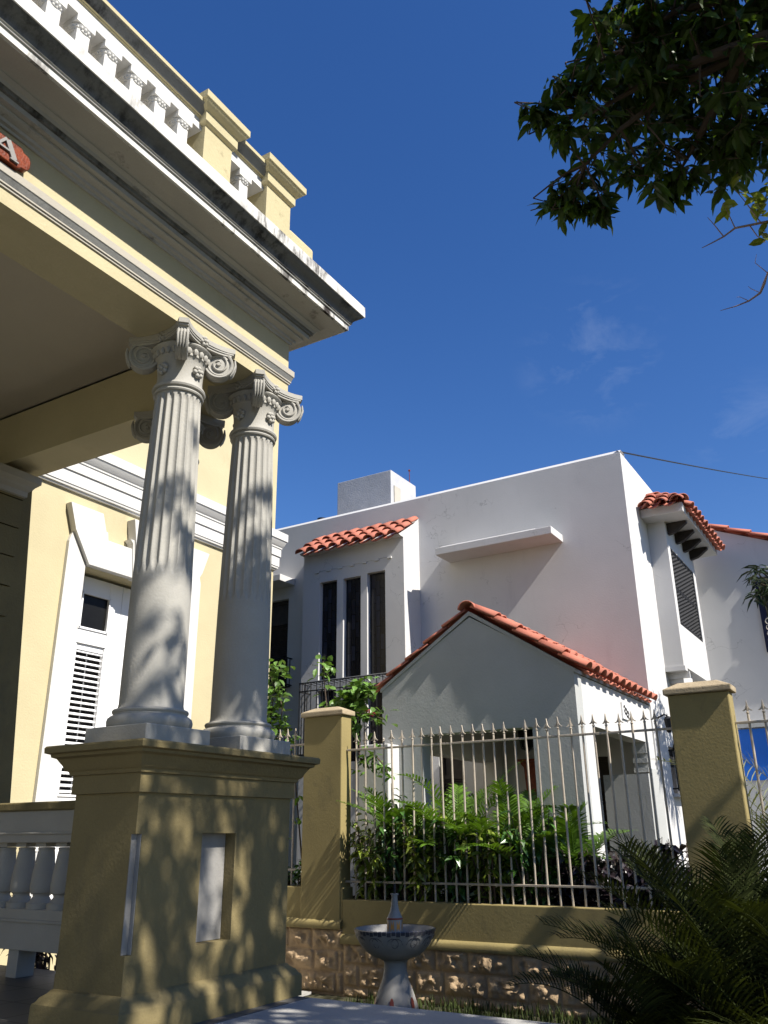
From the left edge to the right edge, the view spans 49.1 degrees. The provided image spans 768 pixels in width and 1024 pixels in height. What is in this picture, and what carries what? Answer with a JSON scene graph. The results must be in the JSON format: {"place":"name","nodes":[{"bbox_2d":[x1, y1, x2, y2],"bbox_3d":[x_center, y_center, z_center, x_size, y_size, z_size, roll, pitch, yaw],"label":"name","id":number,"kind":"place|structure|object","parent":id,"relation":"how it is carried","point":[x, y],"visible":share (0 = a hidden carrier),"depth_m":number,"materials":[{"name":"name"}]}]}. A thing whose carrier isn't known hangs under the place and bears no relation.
{"place":"outdoors","nodes":[
{"label":"outdoors","id":0,"kind":"place"},
{"bbox_2d":[300,991,310,996],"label":"side path","id":1,"kind":"structure","parent":0,"point":[305,993],"depth_m":8.37,"materials":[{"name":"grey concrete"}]},
{"bbox_2d":[107,0,767,532],"label":"sky","id":2,"kind":"structure","parent":0,"point":[490,343],"materials":[{"name":"blue"}]},
{"bbox_2d":[303,990,639,1023],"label":"ground","id":3,"kind":"structure","parent":0,"point":[329,997],"depth_m":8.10,"materials":[{"name":"green plant"}]},
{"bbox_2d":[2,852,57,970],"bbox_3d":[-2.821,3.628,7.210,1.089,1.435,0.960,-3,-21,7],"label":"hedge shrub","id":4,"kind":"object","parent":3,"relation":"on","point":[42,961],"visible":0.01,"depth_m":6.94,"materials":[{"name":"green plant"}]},
{"bbox_2d":[0,965,308,1023],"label":"porch floor","id":5,"kind":"structure","parent":3,"relation":"on","point":[19,996],"depth_m":5.47,"materials":[{"name":"tile"}]},
{"bbox_2d":[0,0,364,1023],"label":"yellow villa","id":6,"kind":"object","parent":3,"relation":"on","point":[172,294],"visible":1,"depth_m":5.96,"materials":[{"name":"paint"}]},
{"bbox_2d":[0,132,29,172],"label":"wooden sign","id":7,"kind":"object","parent":6,"relation":"attached to","point":[13,157],"visible":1,"depth_m":4.88,"materials":[{"name":"red wood"}]},
{"bbox_2d":[50,576,130,899],"bbox_3d":[-3.354,2.823,10.075,0.121,3.968,1.678,-13,-24,29],"label":"french window","id":8,"kind":"structure","parent":6,"relation":"in","point":[104,608],"depth_m":10.20,"materials":[{"name":"white paint"}]},
{"bbox_2d":[216,998,556,1023],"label":"terrace","id":9,"kind":"structure","parent":3,"relation":"on","point":[315,1011],"depth_m":4.83,"materials":[{"name":"grey concrete"}]},
{"bbox_2d":[354,884,435,1008],"bbox_3d":[0.085,3.393,6.267,0.621,1.140,0.621,-13,-24,29],"label":"garden fountain","id":10,"kind":"object","parent":3,"relation":"on","point":[394,943],"visible":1,"depth_m":6.15,"materials":[{"name":"stone"}]},
{"bbox_2d":[269,450,767,901],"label":"white house","id":11,"kind":"structure","parent":3,"relation":"on","point":[598,587],"depth_m":13.12,"materials":[{"name":"paint"}]},
{"bbox_2d":[269,600,288,693],"bbox_3d":[-2.033,2.518,15.517,0.803,1.721,0.060,-13,-24,29],"label":"shuttered window","id":12,"kind":"structure","parent":11,"relation":"in","point":[279,620],"depth_m":15.53,"materials":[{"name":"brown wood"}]},
{"bbox_2d":[442,758,469,898],"bbox_3d":[1.094,4.895,12.570,0.419,2.616,0.060,-13,-24,29],"label":"porch door","id":13,"kind":"structure","parent":11,"relation":"in","point":[457,764],"depth_m":12.90,"materials":[{"name":"brown wood"}]},
{"bbox_2d":[517,729,533,753],"bbox_3d":[1.669,2.560,9.827,0.204,0.510,0.236,-13,-24,29],"label":"hanging lantern","id":14,"kind":"object","parent":11,"relation":"hanging from","point":[530,744],"visible":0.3,"depth_m":9.74,"materials":[{"name":"black metal"}]},
{"bbox_2d":[517,758,536,803],"bbox_3d":[2.103,3.868,12.046,0.360,0.625,0.190,-13,-24,29],"label":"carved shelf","id":15,"kind":"object","parent":11,"relation":"attached to","point":[532,772],"visible":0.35,"depth_m":12.12,"materials":[{"name":"red wood"}]},
{"bbox_2d":[598,757,612,881],"bbox_3d":[3.060,4.564,11.421,0.264,2.376,0.060,-13,-24,29],"label":"porch door","id":16,"kind":"structure","parent":11,"relation":"in","point":[603,761],"depth_m":11.72,"materials":[{"name":"brown wood"}]},
{"bbox_2d":[620,702,629,720],"bbox_3d":[3.018,2.495,10.508,0.033,0.206,0.250,-13,-24,29],"label":"house plaque","id":17,"kind":"object","parent":11,"relation":"attached to","point":[624,711],"visible":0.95,"depth_m":10.47,"materials":[{"name":"white ceramic"}]},
{"bbox_2d":[657,714,671,732],"bbox_3d":[3.918,2.941,11.709,0.192,0.261,0.113,-5,-21,11],"label":"wall lamp","id":18,"kind":"object","parent":11,"relation":"attached to","point":[667,720],"visible":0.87,"depth_m":11.67,"materials":[{"name":"black metal"}]},
{"bbox_2d":[668,744,680,797],"bbox_3d":[4.232,3.737,12.172,0.230,0.760,0.760,-13,-24,29],"label":"barred window","id":19,"kind":"structure","parent":11,"relation":"in","point":[675,788],"depth_m":12.30,"materials":[{"name":"black metal"}]},
{"bbox_2d":[623,452,767,478],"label":"overhead cable","id":20,"kind":"object","parent":11,"relation":"on","point":[688,464],"visible":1,"depth_m":16.74,"materials":[{"name":"black metal"}]},
{"bbox_2d":[285,680,758,1023],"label":"garden wall","id":21,"kind":"structure","parent":3,"relation":"on","point":[466,954],"depth_m":7.77,"materials":[{"name":"yellow paint"}]},
{"bbox_2d":[277,728,303,885],"bbox_3d":[-1.601,3.401,9.724,1.784,1.671,0.056,-13,-24,29],"label":"iron railing","id":22,"kind":"object","parent":21,"relation":"on","point":[291,869],"visible":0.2,"depth_m":9.37,"materials":[{"name":"white metal"}]},
{"bbox_2d":[345,709,685,908],"bbox_3d":[1.103,2.892,8.157,3.521,1.676,0.061,-13,-24,29],"label":"iron railing","id":23,"kind":"object","parent":21,"relation":"on","point":[525,738],"visible":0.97,"depth_m":8.04,"materials":[{"name":"grey metal"}]},
{"bbox_2d":[735,699,767,835],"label":"iron railing","id":24,"kind":"object","parent":21,"relation":"on","point":[747,709],"visible":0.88,"depth_m":7.17,"materials":[{"name":"grey metal"}]},
{"bbox_2d":[494,915,767,1023],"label":"shade palm","id":25,"kind":"object","parent":3,"relation":"on","point":[673,1008],"visible":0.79,"depth_m":5.22,"materials":[{"name":"green plant"}]},
{"bbox_2d":[514,0,767,235],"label":"shade tree","id":26,"kind":"object","parent":3,"relation":"on","point":[654,66],"visible":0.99,"depth_m":5.54,"materials":[{"name":"green plant"}]},
{"bbox_2d":[536,877,767,1023],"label":"shade palm","id":27,"kind":"object","parent":3,"relation":"on","point":[762,912],"visible":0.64,"depth_m":4.93,"materials":[{"name":"green plant"}]},
{"bbox_2d":[546,811,767,1023],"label":"shade palm","id":28,"kind":"object","parent":3,"relation":"on","point":[748,861],"visible":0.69,"depth_m":5.16,"materials":[{"name":"green plant"}]},
{"bbox_2d":[652,751,767,853],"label":"areca palm","id":29,"kind":"object","parent":3,"relation":"on","point":[754,800],"visible":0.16,"depth_m":9.00,"materials":[{"name":"green plant"}]},
{"bbox_2d":[702,174,767,310],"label":"bare tree","id":30,"kind":"object","parent":3,"relation":"on","point":[758,199],"visible":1,"depth_m":5.68,"materials":[{"name":"green plant"}]},
{"bbox_2d":[738,564,767,616],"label":"narrow leaf tree","id":31,"kind":"object","parent":3,"relation":"on","point":[762,590],"visible":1,"depth_m":11.50,"materials":[{"name":"green plant"}]},
{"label":"planting bed","id":32,"kind":"structure","parent":3,"relation":"on","visible":0},
{"bbox_2d":[288,859,301,885],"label":"hedge shrub","id":33,"kind":"object","parent":32,"relation":"on","point":[297,876],"visible":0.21,"depth_m":9.17,"materials":[{"name":"green plant"}]},
{"bbox_2d":[267,654,399,861],"bbox_3d":[-0.710,3.000,9.729,2.096,2.810,0.623,-13,-24,29],"label":"bougainvillea","id":34,"kind":"object","parent":32,"relation":"on","point":[357,696],"visible":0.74,"depth_m":9.87,"materials":[{"name":"green plant"}]},
{"bbox_2d":[346,813,400,899],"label":"foliage shrub","id":35,"kind":"object","parent":32,"relation":"on","point":[373,864],"visible":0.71,"depth_m":8.69,"materials":[{"name":"green plant"}]},
{"bbox_2d":[373,787,407,899],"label":"foliage shrub","id":36,"kind":"object","parent":32,"relation":"on","point":[395,805],"visible":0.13,"depth_m":9.42,"materials":[{"name":"green plant"}]},
{"bbox_2d":[370,811,434,899],"bbox_3d":[0.218,3.574,8.607,0.734,0.975,0.660,-2,-21,3],"label":"foliage shrub","id":37,"kind":"object","parent":32,"relation":"on","point":[390,865],"visible":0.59,"depth_m":8.55,"materials":[{"name":"green plant"}]},
{"bbox_2d":[351,787,460,884],"bbox_3d":[0.207,3.570,9.078,1.620,1.151,1.588,13,-25,-31],"label":"areca palm","id":38,"kind":"object","parent":32,"relation":"on","point":[389,813],"visible":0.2,"depth_m":8.86,"materials":[{"name":"green plant"}]},
{"bbox_2d":[350,790,494,890],"bbox_3d":[0.537,3.539,8.987,1.612,1.105,1.715,18,-28,-39],"label":"areca palm","id":39,"kind":"object","parent":32,"relation":"on","point":[421,842],"visible":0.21,"depth_m":8.77,"materials":[{"name":"green plant"}]},
{"bbox_2d":[392,808,456,901],"bbox_3d":[0.387,3.502,8.461,0.766,0.985,0.679,-13,-24,29],"label":"foliage shrub","id":40,"kind":"object","parent":32,"relation":"on","point":[419,863],"visible":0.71,"depth_m":8.33,"materials":[{"name":"green plant"}]},
{"bbox_2d":[338,760,549,877],"bbox_3d":[0.753,3.279,8.669,2.296,1.386,1.904,-13,-24,29],"label":"areca palm","id":41,"kind":"object","parent":32,"relation":"on","point":[455,828],"visible":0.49,"depth_m":8.70,"materials":[{"name":"green plant"}]},
{"bbox_2d":[429,813,486,902],"bbox_3d":[0.737,3.475,8.391,0.648,0.939,0.769,7,-22,-20],"label":"foliage shrub","id":42,"kind":"object","parent":32,"relation":"on","point":[458,862],"visible":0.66,"depth_m":8.23,"materials":[{"name":"green plant"}]},
{"bbox_2d":[397,785,577,902],"bbox_3d":[1.122,3.411,8.615,1.951,1.160,1.606,-13,-24,29],"label":"areca palm","id":43,"kind":"object","parent":32,"relation":"on","point":[485,824],"visible":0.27,"depth_m":8.25,"materials":[{"name":"green plant"}]},
{"bbox_2d":[453,810,524,903],"bbox_3d":[1.037,3.400,8.168,0.774,0.938,0.756,-13,-24,29],"label":"foliage shrub","id":44,"kind":"object","parent":32,"relation":"on","point":[485,870],"visible":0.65,"depth_m":8.07,"materials":[{"name":"green plant"}]},
{"bbox_2d":[422,779,605,902],"bbox_3d":[1.287,3.285,8.316,2.000,1.176,1.516,18,-28,-40],"label":"areca palm","id":45,"kind":"object","parent":32,"relation":"on","point":[525,793],"visible":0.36,"depth_m":8.15,"materials":[{"name":"green plant"}]},
{"bbox_2d":[351,878,691,909],"bbox_3d":[1.257,3.717,8.127,3.623,0.324,0.597,-13,-24,29],"label":"ground cover","id":46,"kind":"object","parent":32,"relation":"on","point":[568,896],"visible":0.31,"depth_m":7.76,"materials":[{"name":"green plant"}]},
{"bbox_2d":[496,806,566,904],"bbox_3d":[1.398,3.325,8.003,0.729,0.999,0.628,-5,-21,11],"label":"foliage shrub","id":47,"kind":"object","parent":32,"relation":"on","point":[550,827],"visible":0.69,"depth_m":7.91,"materials":[{"name":"green plant"}]},
{"bbox_2d":[480,801,637,899],"bbox_3d":[1.707,3.309,8.107,1.561,0.972,1.033,-1,-21,2],"label":"areca palm","id":48,"kind":"object","parent":32,"relation":"on","point":[574,839],"visible":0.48,"depth_m":8.01,"materials":[{"name":"green plant"}]},
{"bbox_2d":[553,848,614,905],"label":"plum shrub","id":49,"kind":"object","parent":32,"relation":"on","point":[565,873],"visible":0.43,"depth_m":7.92,"materials":[{"name":"purple plant"}]},
{"bbox_2d":[573,847,636,907],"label":"plum shrub","id":50,"kind":"object","parent":32,"relation":"on","point":[616,867],"visible":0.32,"depth_m":7.91,"materials":[{"name":"purple plant"}]},
{"bbox_2d":[622,838,679,905],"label":"plum shrub","id":51,"kind":"object","parent":32,"relation":"on","point":[640,881],"visible":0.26,"depth_m":7.68,"materials":[{"name":"purple plant"}]},
{"bbox_2d":[655,839,690,908],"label":"plum shrub","id":52,"kind":"object","parent":32,"relation":"on","point":[677,851],"visible":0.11,"depth_m":7.64,"materials":[{"name":"purple plant"}]}
]}

